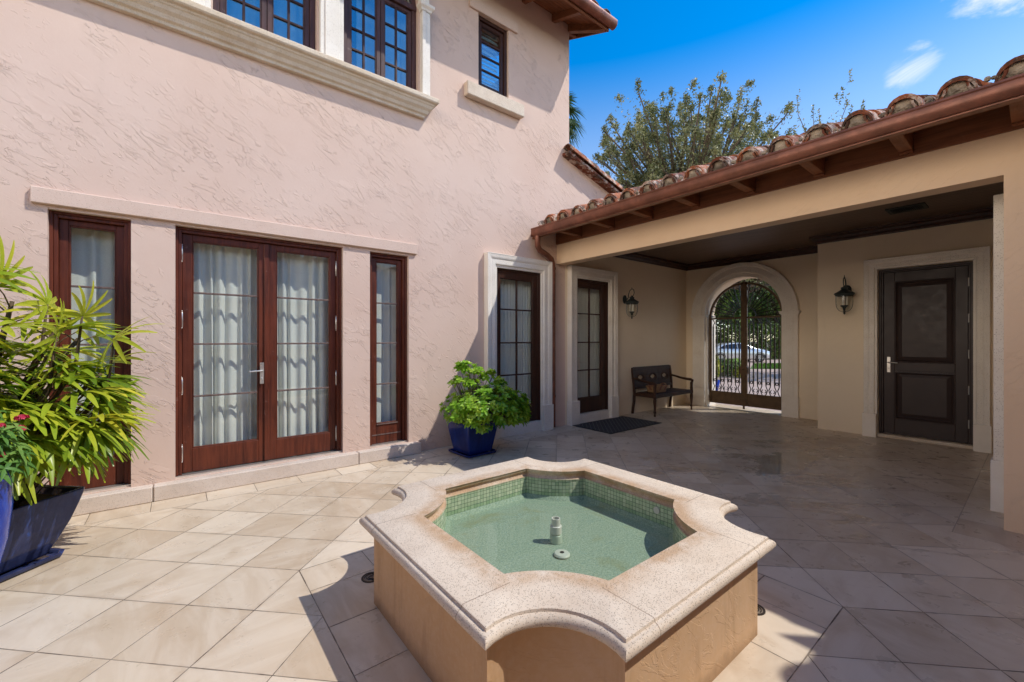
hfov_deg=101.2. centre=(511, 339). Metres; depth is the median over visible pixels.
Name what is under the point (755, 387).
driveway
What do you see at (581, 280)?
window frame
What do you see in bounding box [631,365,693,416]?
garden bench
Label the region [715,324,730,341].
hedge bush
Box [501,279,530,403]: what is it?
curtain
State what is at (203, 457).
french door
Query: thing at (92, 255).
curtain
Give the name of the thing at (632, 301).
wall lantern
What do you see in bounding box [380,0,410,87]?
casement window
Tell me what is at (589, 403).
casement window
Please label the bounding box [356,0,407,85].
window pane
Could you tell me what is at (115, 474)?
side window
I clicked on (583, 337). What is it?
curtain
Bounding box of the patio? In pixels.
[0,403,1023,681]
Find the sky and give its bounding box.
[482,0,1023,341]
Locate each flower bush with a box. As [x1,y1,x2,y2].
[718,358,740,376]
[721,358,740,371]
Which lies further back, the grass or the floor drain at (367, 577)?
the grass
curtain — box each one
[71,227,114,456]
[194,243,256,445]
[277,252,327,437]
[377,263,395,421]
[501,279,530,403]
[578,288,598,397]
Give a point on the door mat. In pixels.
(616, 425)
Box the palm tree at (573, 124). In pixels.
[569,91,586,146]
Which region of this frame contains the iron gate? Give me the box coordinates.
[709,282,781,409]
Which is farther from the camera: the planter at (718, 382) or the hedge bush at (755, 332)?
the hedge bush at (755, 332)
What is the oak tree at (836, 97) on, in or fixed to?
on the driveway
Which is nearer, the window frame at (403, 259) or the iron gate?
the window frame at (403, 259)
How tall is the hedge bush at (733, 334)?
4.046 m
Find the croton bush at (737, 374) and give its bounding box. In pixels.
[732,366,740,377]
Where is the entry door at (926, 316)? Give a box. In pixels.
[884,266,968,443]
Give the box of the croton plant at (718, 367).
[715,356,722,379]
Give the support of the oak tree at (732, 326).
on the ground
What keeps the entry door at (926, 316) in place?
in the covered porch
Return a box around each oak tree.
[592,70,798,188]
[715,289,758,325]
[716,290,774,344]
[728,282,780,355]
[731,278,772,292]
[759,69,865,132]
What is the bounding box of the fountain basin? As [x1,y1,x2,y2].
[359,457,775,681]
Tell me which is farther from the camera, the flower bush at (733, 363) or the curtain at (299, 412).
the flower bush at (733, 363)
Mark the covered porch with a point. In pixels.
(922, 340)
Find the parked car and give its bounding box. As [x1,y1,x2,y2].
[715,343,769,361]
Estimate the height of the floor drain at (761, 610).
0.006 m
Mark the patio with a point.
(892, 561)
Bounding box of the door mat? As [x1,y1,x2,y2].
[572,416,660,433]
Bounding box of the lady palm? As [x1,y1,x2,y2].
[0,236,160,507]
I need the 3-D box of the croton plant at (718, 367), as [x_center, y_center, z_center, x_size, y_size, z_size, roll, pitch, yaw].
[6.513,1.030,13.599,0.526,1.266,0.547,0,0,-38]
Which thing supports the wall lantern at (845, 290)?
attached to the covered porch
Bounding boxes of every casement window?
[220,0,266,30]
[267,0,308,46]
[347,0,379,75]
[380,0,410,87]
[480,22,502,94]
[498,271,536,425]
[578,281,604,412]
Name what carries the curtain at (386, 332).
hanging from the house
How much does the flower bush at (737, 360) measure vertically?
0.876 m
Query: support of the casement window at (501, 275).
in the house
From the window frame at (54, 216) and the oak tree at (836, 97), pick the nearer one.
the window frame at (54, 216)
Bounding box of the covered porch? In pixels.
[531,54,1023,533]
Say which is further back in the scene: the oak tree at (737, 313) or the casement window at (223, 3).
the oak tree at (737, 313)
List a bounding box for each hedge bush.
[715,320,748,343]
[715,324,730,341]
[733,323,767,348]
[751,321,780,359]
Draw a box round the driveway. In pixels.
[715,359,780,410]
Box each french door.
[182,234,263,472]
[264,244,335,460]
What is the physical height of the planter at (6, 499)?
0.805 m
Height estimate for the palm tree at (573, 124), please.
13.414 m
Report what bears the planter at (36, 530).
on the patio
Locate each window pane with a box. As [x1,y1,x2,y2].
[227,0,302,44]
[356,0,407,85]
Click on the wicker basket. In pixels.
(659, 388)
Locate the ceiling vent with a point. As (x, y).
(908, 208)
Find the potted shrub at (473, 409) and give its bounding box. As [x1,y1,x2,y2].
[439,360,530,434]
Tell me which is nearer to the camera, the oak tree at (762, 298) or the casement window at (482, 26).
the casement window at (482, 26)
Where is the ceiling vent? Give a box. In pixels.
[885,202,928,214]
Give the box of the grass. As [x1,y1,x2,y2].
[754,363,780,368]
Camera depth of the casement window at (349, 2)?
5.28 m
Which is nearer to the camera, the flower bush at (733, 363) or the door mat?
the door mat
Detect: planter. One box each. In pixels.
[0,464,13,563]
[0,485,84,581]
[447,421,496,457]
[715,380,719,390]
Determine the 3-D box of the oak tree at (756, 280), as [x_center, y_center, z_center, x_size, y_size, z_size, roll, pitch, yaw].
[14.255,-4.231,26.243,10.811,11.810,9.792,0,0,-38]
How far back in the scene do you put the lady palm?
2.76 m
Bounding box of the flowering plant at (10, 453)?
[0,410,41,485]
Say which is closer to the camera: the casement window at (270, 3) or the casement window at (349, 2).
the casement window at (270, 3)
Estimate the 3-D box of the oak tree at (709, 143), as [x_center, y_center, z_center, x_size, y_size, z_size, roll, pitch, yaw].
[7.679,-4.530,18.474,11.031,12.433,8.944,0,0,-38]
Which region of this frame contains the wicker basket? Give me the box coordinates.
[646,383,667,392]
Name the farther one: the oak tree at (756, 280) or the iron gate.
the oak tree at (756, 280)
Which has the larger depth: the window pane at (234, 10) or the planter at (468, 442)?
the planter at (468, 442)
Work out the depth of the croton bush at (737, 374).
18.41 m
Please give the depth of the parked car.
30.62 m
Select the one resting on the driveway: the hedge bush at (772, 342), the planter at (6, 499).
the hedge bush at (772, 342)
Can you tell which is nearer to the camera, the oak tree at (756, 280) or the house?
the house
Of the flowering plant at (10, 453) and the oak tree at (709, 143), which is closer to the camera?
the flowering plant at (10, 453)
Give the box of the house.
[0,0,685,516]
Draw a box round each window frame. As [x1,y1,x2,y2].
[49,210,130,484]
[213,0,314,49]
[344,0,416,89]
[370,252,406,444]
[478,15,506,96]
[497,268,539,419]
[578,278,607,408]
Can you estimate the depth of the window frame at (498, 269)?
6.96 m
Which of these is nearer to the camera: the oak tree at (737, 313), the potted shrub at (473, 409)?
the potted shrub at (473, 409)
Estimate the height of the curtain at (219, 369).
2.400 m
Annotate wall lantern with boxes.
[623,289,638,318]
[834,275,854,314]
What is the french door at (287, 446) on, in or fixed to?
in the house
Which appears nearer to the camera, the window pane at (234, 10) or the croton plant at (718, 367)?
the window pane at (234, 10)
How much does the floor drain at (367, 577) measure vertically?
0.006 m
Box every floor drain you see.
[361,572,373,582]
[757,604,765,615]
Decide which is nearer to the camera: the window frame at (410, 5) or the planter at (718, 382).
the window frame at (410, 5)
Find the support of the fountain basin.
on the patio
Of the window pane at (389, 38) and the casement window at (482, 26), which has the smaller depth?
the window pane at (389, 38)
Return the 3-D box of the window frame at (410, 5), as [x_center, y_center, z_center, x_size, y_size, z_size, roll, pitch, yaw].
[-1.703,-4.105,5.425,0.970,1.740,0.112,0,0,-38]
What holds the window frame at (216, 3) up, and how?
in the house
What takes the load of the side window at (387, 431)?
in the house
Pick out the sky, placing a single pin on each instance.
(892, 49)
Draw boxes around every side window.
[59,219,123,488]
[372,257,400,443]
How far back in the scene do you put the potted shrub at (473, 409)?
5.26 m
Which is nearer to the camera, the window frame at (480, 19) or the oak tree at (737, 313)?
the window frame at (480, 19)

